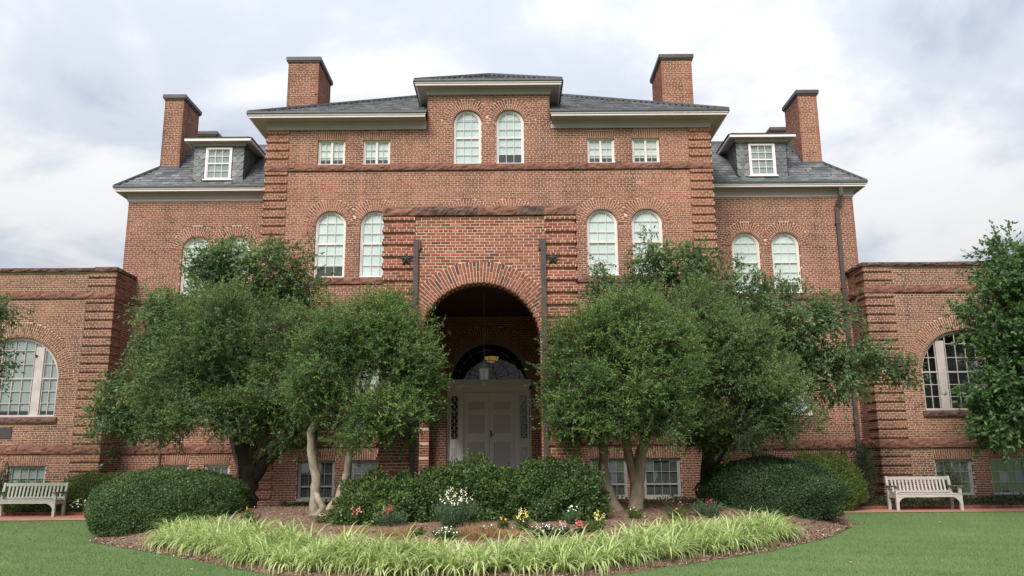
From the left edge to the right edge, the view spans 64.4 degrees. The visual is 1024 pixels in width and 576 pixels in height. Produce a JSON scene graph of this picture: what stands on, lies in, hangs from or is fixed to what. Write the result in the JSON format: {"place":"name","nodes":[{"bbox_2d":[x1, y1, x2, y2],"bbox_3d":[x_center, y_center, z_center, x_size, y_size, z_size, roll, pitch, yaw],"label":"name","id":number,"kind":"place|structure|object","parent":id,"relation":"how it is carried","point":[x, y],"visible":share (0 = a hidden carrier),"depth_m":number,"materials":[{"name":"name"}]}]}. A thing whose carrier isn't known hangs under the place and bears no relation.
{"place":"outdoors","nodes":[
{"label":"outdoors","id":0,"kind":"place"},
{"bbox_2d":[0,511,85,520],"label":"path","id":1,"kind":"structure","parent":0,"point":[17,516],"depth_m":22.36,"materials":[{"name":"brick"}]},
{"bbox_2d":[0,482,68,516],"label":"garden bench","id":2,"kind":"object","parent":1,"relation":"on","point":[52,503],"visible":1,"depth_m":22.71,"materials":[{"name":"white wood"}]},
{"bbox_2d":[0,507,1023,575],"bbox_3d":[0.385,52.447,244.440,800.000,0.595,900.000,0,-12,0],"label":"lawn","id":3,"kind":"structure","parent":0,"point":[824,540],"depth_m":14.51,"materials":[{"name":"green plant"}]},
{"bbox_2d":[0,291,37,401],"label":"broadleaf tree","id":4,"kind":"object","parent":3,"relation":"on","point":[4,312],"visible":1,"depth_m":20.45,"materials":[{"name":"green plant"}]},
{"bbox_2d":[87,503,867,575],"bbox_3d":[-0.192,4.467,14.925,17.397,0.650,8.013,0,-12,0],"label":"bark mulch","id":5,"kind":"object","parent":3,"relation":"on","point":[838,530],"visible":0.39,"depth_m":15.03,"materials":[{"name":"brown wood"}]},
{"bbox_2d":[83,465,254,536],"bbox_3d":[-7.608,4.665,18.047,3.602,1.494,2.824,0,-12,0],"label":"clipped shrub","id":6,"kind":"object","parent":5,"relation":"on","point":[133,502],"visible":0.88,"depth_m":17.07,"materials":[{"name":"green plant"}]},
{"bbox_2d":[67,226,340,478],"bbox_3d":[-8.139,2.223,21.873,7.145,8.110,3.278,0,-12,0],"label":"broadleaf tree","id":7,"kind":"object","parent":5,"relation":"on","point":[214,268],"visible":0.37,"depth_m":21.71,"materials":[{"name":"green plant"}]},
{"bbox_2d":[110,269,356,507],"bbox_3d":[-6.242,2.586,18.946,5.639,5.941,3.820,0,-12,0],"label":"evergreen tree","id":8,"kind":"object","parent":5,"relation":"on","point":[229,394],"visible":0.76,"depth_m":18.39,"materials":[{"name":"green plant"}]},
{"bbox_2d":[240,506,261,522],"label":"flower plant","id":9,"kind":"object","parent":5,"relation":"on","point":[247,513],"visible":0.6,"depth_m":16.00,"materials":[{"name":"green plant"}]},
{"bbox_2d":[334,525,374,534],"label":"dry plant","id":10,"kind":"object","parent":5,"relation":"on","point":[348,529],"visible":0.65,"depth_m":13.96,"materials":[{"name":"beige plant"}]},
{"bbox_2d":[350,503,366,524],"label":"flower plant","id":11,"kind":"object","parent":5,"relation":"on","point":[357,516],"visible":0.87,"depth_m":14.84,"materials":[{"name":"green plant"}]},
{"bbox_2d":[266,280,462,515],"bbox_3d":[-2.950,2.224,16.314,3.913,5.090,2.954,0,-12,0],"label":"evergreen tree","id":12,"kind":"object","parent":5,"relation":"on","point":[385,329],"visible":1,"depth_m":15.92,"materials":[{"name":"green plant"}]},
{"bbox_2d":[314,464,436,525],"bbox_3d":[-2.399,3.973,15.564,2.190,1.185,2.042,10,-16,-42],"label":"holly shrub","id":13,"kind":"object","parent":5,"relation":"on","point":[372,494],"visible":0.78,"depth_m":15.07,"materials":[{"name":"green plant"}]},
{"bbox_2d":[373,504,409,526],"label":"flower plant","id":14,"kind":"object","parent":5,"relation":"on","point":[394,519],"visible":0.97,"depth_m":14.54,"materials":[{"name":"green plant"}]},
{"bbox_2d":[375,523,415,538],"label":"dry plant","id":15,"kind":"object","parent":5,"relation":"on","point":[397,530],"visible":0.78,"depth_m":13.44,"materials":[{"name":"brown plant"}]},
{"bbox_2d":[408,524,428,536],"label":"flower plant","id":16,"kind":"object","parent":5,"relation":"on","point":[421,530],"visible":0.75,"depth_m":13.59,"materials":[{"name":"green plant"}]},
{"bbox_2d":[429,525,463,539],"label":"flower plant","id":17,"kind":"object","parent":5,"relation":"on","point":[450,533],"visible":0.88,"depth_m":13.21,"materials":[{"name":"green plant"}]},
{"bbox_2d":[431,487,477,527],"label":"flower plant","id":18,"kind":"object","parent":5,"relation":"on","point":[463,513],"visible":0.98,"depth_m":14.32,"materials":[{"name":"green plant"}]},
{"bbox_2d":[400,448,531,522],"bbox_3d":[-0.889,3.837,15.766,2.665,1.466,1.784,0,-12,0],"label":"holly shrub","id":19,"kind":"object","parent":5,"relation":"on","point":[480,485],"visible":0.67,"depth_m":15.25,"materials":[{"name":"green plant"}]},
{"bbox_2d":[133,506,812,575],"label":"border grass","id":20,"kind":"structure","parent":5,"relation":"on","point":[247,542],"depth_m":12.38,"materials":[{"name":"green plant"}]},
{"bbox_2d":[454,521,501,539],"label":"dry plant","id":21,"kind":"object","parent":5,"relation":"on","point":[474,534],"visible":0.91,"depth_m":13.24,"materials":[{"name":"brown plant"}]},
{"bbox_2d":[481,524,497,532],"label":"flower plant","id":22,"kind":"object","parent":5,"relation":"on","point":[489,527],"visible":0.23,"depth_m":13.51,"materials":[{"name":"green plant"}]},
{"bbox_2d":[496,517,509,529],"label":"flower plant","id":23,"kind":"object","parent":5,"relation":"on","point":[501,523],"visible":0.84,"depth_m":14.02,"materials":[{"name":"green plant"}]},
{"bbox_2d":[491,526,523,538],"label":"dry plant","id":24,"kind":"object","parent":5,"relation":"on","point":[505,532],"visible":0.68,"depth_m":13.32,"materials":[{"name":"brown plant"}]},
{"bbox_2d":[512,508,533,530],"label":"flower plant","id":25,"kind":"object","parent":5,"relation":"on","point":[521,523],"visible":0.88,"depth_m":13.94,"materials":[{"name":"green plant"}]},
{"bbox_2d":[528,523,563,538],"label":"flower plant","id":26,"kind":"object","parent":5,"relation":"on","point":[548,529],"visible":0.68,"depth_m":13.37,"materials":[{"name":"green plant"}]},
{"bbox_2d":[498,451,611,522],"bbox_3d":[0.769,3.853,15.748,2.163,1.389,1.889,4,-13,-22],"label":"holly shrub","id":27,"kind":"object","parent":5,"relation":"on","point":[545,489],"visible":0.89,"depth_m":15.31,"materials":[{"name":"green plant"}]},
{"bbox_2d":[556,520,570,536],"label":"flower plant","id":28,"kind":"object","parent":5,"relation":"on","point":[567,529],"visible":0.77,"depth_m":13.50,"materials":[{"name":"green plant"}]},
{"bbox_2d":[562,505,581,523],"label":"flower plant","id":29,"kind":"object","parent":5,"relation":"on","point":[571,519],"visible":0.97,"depth_m":14.71,"materials":[{"name":"green plant"}]},
{"bbox_2d":[573,518,585,534],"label":"flower plant","id":30,"kind":"object","parent":5,"relation":"on","point":[578,531],"visible":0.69,"depth_m":13.69,"materials":[{"name":"green plant"}]},
{"bbox_2d":[579,530,603,540],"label":"dry plant","id":31,"kind":"object","parent":5,"relation":"on","point":[589,535],"visible":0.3,"depth_m":13.47,"materials":[{"name":"brown plant"}]},
{"bbox_2d":[582,510,606,532],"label":"flower plant","id":32,"kind":"object","parent":5,"relation":"on","point":[597,524],"visible":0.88,"depth_m":13.95,"materials":[{"name":"green plant"}]},
{"bbox_2d":[525,274,714,510],"bbox_3d":[2.262,2.198,16.663,4.021,5.229,2.994,0,-12,0],"label":"evergreen tree","id":33,"kind":"object","parent":5,"relation":"on","point":[601,416],"visible":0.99,"depth_m":16.34,"materials":[{"name":"green plant"}]},
{"bbox_2d":[627,507,644,518],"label":"flower plant","id":34,"kind":"object","parent":5,"relation":"on","point":[634,514],"visible":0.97,"depth_m":15.79,"materials":[{"name":"green plant"}]},
{"bbox_2d":[666,501,690,520],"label":"flower plant","id":35,"kind":"object","parent":5,"relation":"on","point":[678,511],"visible":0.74,"depth_m":15.98,"materials":[{"name":"green plant"}]},
{"bbox_2d":[688,498,725,518],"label":"flower plant","id":36,"kind":"object","parent":5,"relation":"on","point":[700,509],"visible":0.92,"depth_m":16.54,"materials":[{"name":"green plant"}]},
{"bbox_2d":[635,265,830,500],"bbox_3d":[4.879,2.415,18.996,5.102,6.095,3.508,0,-12,0],"label":"evergreen tree","id":37,"kind":"object","parent":5,"relation":"on","point":[779,388],"visible":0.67,"depth_m":18.34,"materials":[{"name":"green plant"}]},
{"bbox_2d":[577,224,933,456],"bbox_3d":[6.457,2.126,21.983,9.746,8.128,3.156,0,-12,0],"label":"broadleaf tree","id":38,"kind":"object","parent":5,"relation":"on","point":[849,362],"visible":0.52,"depth_m":21.93,"materials":[{"name":"green plant"}]},
{"bbox_2d":[693,453,851,519],"bbox_3d":[6.051,4.651,19.206,3.634,1.504,2.928,0,-12,0],"label":"clipped shrub","id":39,"kind":"object","parent":5,"relation":"on","point":[786,486],"visible":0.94,"depth_m":18.22,"materials":[{"name":"green plant"}]},
{"bbox_2d":[790,448,869,510],"bbox_3d":[8.477,5.351,22.557,2.733,1.819,1.570,0,-12,0],"label":"airy shrub","id":40,"kind":"object","parent":5,"relation":"on","point":[854,482],"visible":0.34,"depth_m":22.32,"materials":[{"name":"green plant"}]},
{"bbox_2d":[0,54,1023,507],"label":"brick building","id":41,"kind":"structure","parent":3,"relation":"on","point":[486,214],"depth_m":25.25,"materials":[{"name":"brick"}]},
{"bbox_2d":[8,466,45,482],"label":"basement window","id":42,"kind":"structure","parent":41,"relation":"in","point":[33,473],"depth_m":24.54,"materials":[{"name":"white glass"}]},
{"bbox_2d":[0,338,57,416],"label":"three light window","id":43,"kind":"structure","parent":41,"relation":"in","point":[33,393],"depth_m":25.12,"materials":[{"name":"glass"}]},
{"bbox_2d":[164,465,188,469],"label":"basement window","id":44,"kind":"structure","parent":41,"relation":"in","point":[185,467],"depth_m":25.70,"materials":[{"name":"paint"}]},
{"bbox_2d":[180,237,209,296],"bbox_3d":[-10.515,-0.677,27.053,0.926,2.082,0.085,0,-12,0],"label":"arched window","id":45,"kind":"structure","parent":41,"relation":"in","point":[189,244],"depth_m":27.18,"materials":[{"name":"glass"}]},
{"bbox_2d":[204,464,229,474],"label":"basement window","id":46,"kind":"structure","parent":41,"relation":"in","point":[221,468],"depth_m":25.72,"materials":[{"name":"paint"}]},
{"bbox_2d":[223,237,248,282],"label":"arched window","id":47,"kind":"structure","parent":41,"relation":"in","point":[238,238],"depth_m":27.22,"materials":[{"name":"paint"}]},
{"bbox_2d":[296,460,334,499],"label":"basement window","id":48,"kind":"structure","parent":41,"relation":"in","point":[326,467],"depth_m":23.52,"materials":[{"name":"grey glass"}]},
{"bbox_2d":[313,212,345,277],"bbox_3d":[-5.564,-1.275,25.115,0.950,2.112,0.570,0,-12,0],"label":"arched window","id":49,"kind":"structure","parent":41,"relation":"in","point":[330,232],"depth_m":25.00,"materials":[{"name":"glass"}]},
{"bbox_2d":[317,141,344,164],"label":"attic window","id":50,"kind":"structure","parent":41,"relation":"in","point":[329,152],"depth_m":25.58,"materials":[{"name":"glass"}]},
{"bbox_2d":[351,460,377,487],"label":"basement window","id":51,"kind":"structure","parent":41,"relation":"in","point":[360,470],"depth_m":23.58,"materials":[{"name":"grey glass"}]},
{"bbox_2d":[355,359,379,400],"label":"arched window","id":52,"kind":"structure","parent":41,"relation":"in","point":[373,380],"depth_m":24.11,"materials":[{"name":"paint"}]},
{"bbox_2d":[359,212,383,276],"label":"arched window","id":53,"kind":"structure","parent":41,"relation":"in","point":[371,235],"depth_m":24.94,"materials":[{"name":"glass"}]},
{"bbox_2d":[363,140,389,163],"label":"attic window","id":54,"kind":"structure","parent":41,"relation":"in","point":[374,151],"depth_m":25.58,"materials":[{"name":"paint"}]},
{"bbox_2d":[453,111,480,163],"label":"arched window","id":55,"kind":"structure","parent":41,"relation":"in","point":[467,134],"depth_m":25.65,"materials":[{"name":"glass"}]},
{"bbox_2d":[479,360,489,384],"bbox_3d":[-0.691,1.195,20.183,0.268,2.425,0.310,0,-12,0],"label":"hanging lantern","id":56,"kind":"object","parent":41,"relation":"hanging from","point":[484,368],"visible":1,"depth_m":19.91,"materials":[{"name":"glass"}]},
{"bbox_2d":[444,339,533,474],"bbox_3d":[-0.674,3.556,23.930,2.680,4.136,0.300,0,-12,0],"label":"entrance doorway","id":57,"kind":"structure","parent":41,"relation":"in","point":[489,421],"depth_m":23.93,"materials":[{"name":"paint"}]},
{"bbox_2d":[484,345,498,362],"bbox_3d":[-0.666,1.967,26.458,0.470,0.920,0.470,0,-12,0],"label":"pendant lamp","id":58,"kind":"object","parent":41,"relation":"hanging from","point":[491,357],"visible":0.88,"depth_m":26.25,"materials":[{"name":"brown"}]},
{"bbox_2d":[496,111,523,162],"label":"arched window","id":59,"kind":"structure","parent":41,"relation":"in","point":[509,124],"depth_m":25.70,"materials":[{"name":"glass"}]},
{"bbox_2d":[587,139,614,162],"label":"attic window","id":60,"kind":"structure","parent":41,"relation":"in","point":[598,150],"depth_m":25.58,"materials":[{"name":"paint"}]},
{"bbox_2d":[586,210,618,275],"bbox_3d":[2.765,-1.336,25.115,0.950,2.112,0.570,0,-12,0],"label":"arched window","id":61,"kind":"structure","parent":41,"relation":"in","point":[602,238],"depth_m":24.97,"materials":[{"name":"glass"}]},
{"bbox_2d":[590,458,627,497],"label":"basement window","id":62,"kind":"structure","parent":41,"relation":"in","point":[617,467],"depth_m":23.54,"materials":[{"name":"grey glass"}]},
{"bbox_2d":[632,138,659,161],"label":"attic window","id":63,"kind":"structure","parent":41,"relation":"in","point":[643,149],"depth_m":25.58,"materials":[{"name":"paint"}]},
{"bbox_2d":[631,210,663,274],"bbox_3d":[4.145,-1.346,25.115,0.950,2.112,0.570,0,-12,0],"label":"arched window","id":64,"kind":"structure","parent":41,"relation":"in","point":[649,218],"depth_m":25.04,"materials":[{"name":"glass"}]},
{"bbox_2d":[644,458,680,497],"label":"basement window","id":65,"kind":"structure","parent":41,"relation":"in","point":[663,478],"depth_m":23.52,"materials":[{"name":"white glass"}]},
{"bbox_2d":[732,233,761,292],"bbox_3d":[7.790,-0.774,27.237,0.930,2.087,0.570,0,-12,0],"label":"arched window","id":66,"kind":"structure","parent":41,"relation":"in","point":[747,244],"depth_m":27.15,"materials":[{"name":"glass"}]},
{"bbox_2d":[771,233,802,292],"bbox_3d":[9.105,-0.783,27.237,0.930,2.087,0.570,0,-12,0],"label":"arched window","id":67,"kind":"structure","parent":41,"relation":"in","point":[785,248],"depth_m":27.12,"materials":[{"name":"glass"}]},
{"bbox_2d":[785,339,811,414],"bbox_3d":[9.131,2.850,26.258,0.930,2.494,0.140,0,-12,0],"label":"arched window","id":68,"kind":"structure","parent":41,"relation":"in","point":[793,339],"depth_m":26.12,"materials":[{"name":"paint"}]},
{"bbox_2d":[934,459,975,494],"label":"basement window","id":69,"kind":"structure","parent":41,"relation":"in","point":[969,484],"depth_m":24.51,"materials":[{"name":"grey paint"}]},
{"bbox_2d":[921,331,999,409],"bbox_3d":[13.919,2.585,25.300,2.660,2.472,0.570,0,-12,0],"label":"three light window","id":70,"kind":"structure","parent":41,"relation":"in","point":[941,358],"depth_m":25.38,"materials":[{"name":"paint"}]},
{"bbox_2d":[989,458,1023,494],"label":"basement window","id":71,"kind":"structure","parent":41,"relation":"in","point":[1009,479],"depth_m":24.49,"materials":[{"name":"glass"}]},
{"bbox_2d":[4,492,1023,512],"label":"ground cover","id":72,"kind":"object","parent":3,"relation":"on","point":[982,500],"visible":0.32,"depth_m":23.18,"materials":[{"name":"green plant"}]},
{"bbox_2d":[854,501,1023,505],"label":"planting strip","id":73,"kind":"object","parent":3,"relation":"on","point":[944,503],"visible":0.16,"depth_m":23.68,"materials":[{"name":"brown soil"}]},
{"bbox_2d":[837,436,882,505],"bbox_3d":[10.044,5.268,23.443,1.330,2.075,1.257,-11,-16,41],"label":"feathery shrub","id":74,"kind":"object","parent":73,"relation":"on","point":[866,469],"visible":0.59,"depth_m":23.21,"materials":[{"name":"green plant"}]},
{"bbox_2d":[932,452,970,505],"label":"feathery shrub","id":75,"kind":"object","parent":73,"relation":"on","point":[957,482],"visible":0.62,"depth_m":23.58,"materials":[{"name":"green plant"}]},
{"bbox_2d":[939,219,1023,466],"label":"dogwood tree","id":76,"kind":"object","parent":3,"relation":"on","point":[999,337],"visible":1,"depth_m":21.44,"materials":[{"name":"green plant"}]},
{"bbox_2d":[0,0,1023,268],"label":"sky","id":77,"kind":"structure","parent":0,"point":[922,101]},
{"bbox_2d":[839,505,1023,512],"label":"path","id":78,"kind":"structure","parent":0,"point":[967,508],"depth_m":22.72,"materials":[{"name":"brick"}]},
{"bbox_2d":[884,476,963,510],"bbox_3d":[11.392,5.672,22.488,1.840,0.900,0.700,0,-12,0],"label":"garden bench","id":79,"kind":"object","parent":78,"relation":"on","point":[897,496],"visible":1,"depth_m":22.71,"materials":[{"name":"beige wood"}]},
{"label":"planting strip","id":80,"kind":"structure","parent":0,"visible":0},
{"bbox_2d":[0,451,17,495],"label":"feathery shrub","id":81,"kind":"object","parent":80,"relation":"on","point":[4,476],"visible":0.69,"depth_m":23.78,"materials":[{"name":"green plant"}]},
{"bbox_2d":[0,479,66,512],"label":"airy shrub","id":82,"kind":"object","parent":80,"relation":"on","point":[40,507],"visible":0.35,"depth_m":23.35,"materials":[{"name":"green plant"}]},
{"bbox_2d":[69,498,85,512],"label":"flower plant","id":83,"kind":"object","parent":80,"relation":"on","point":[77,508],"visible":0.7,"depth_m":22.85,"materials":[{"name":"green plant"}]},
{"bbox_2d":[55,468,128,511],"bbox_3d":[-11.902,5.920,23.564,2.830,1.372,1.421,0,-12,0],"label":"airy shrub","id":84,"kind":"object","parent":80,"relation":"on","point":[81,488],"visible":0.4,"depth_m":23.29,"materials":[{"name":"green plant"}]}
]}

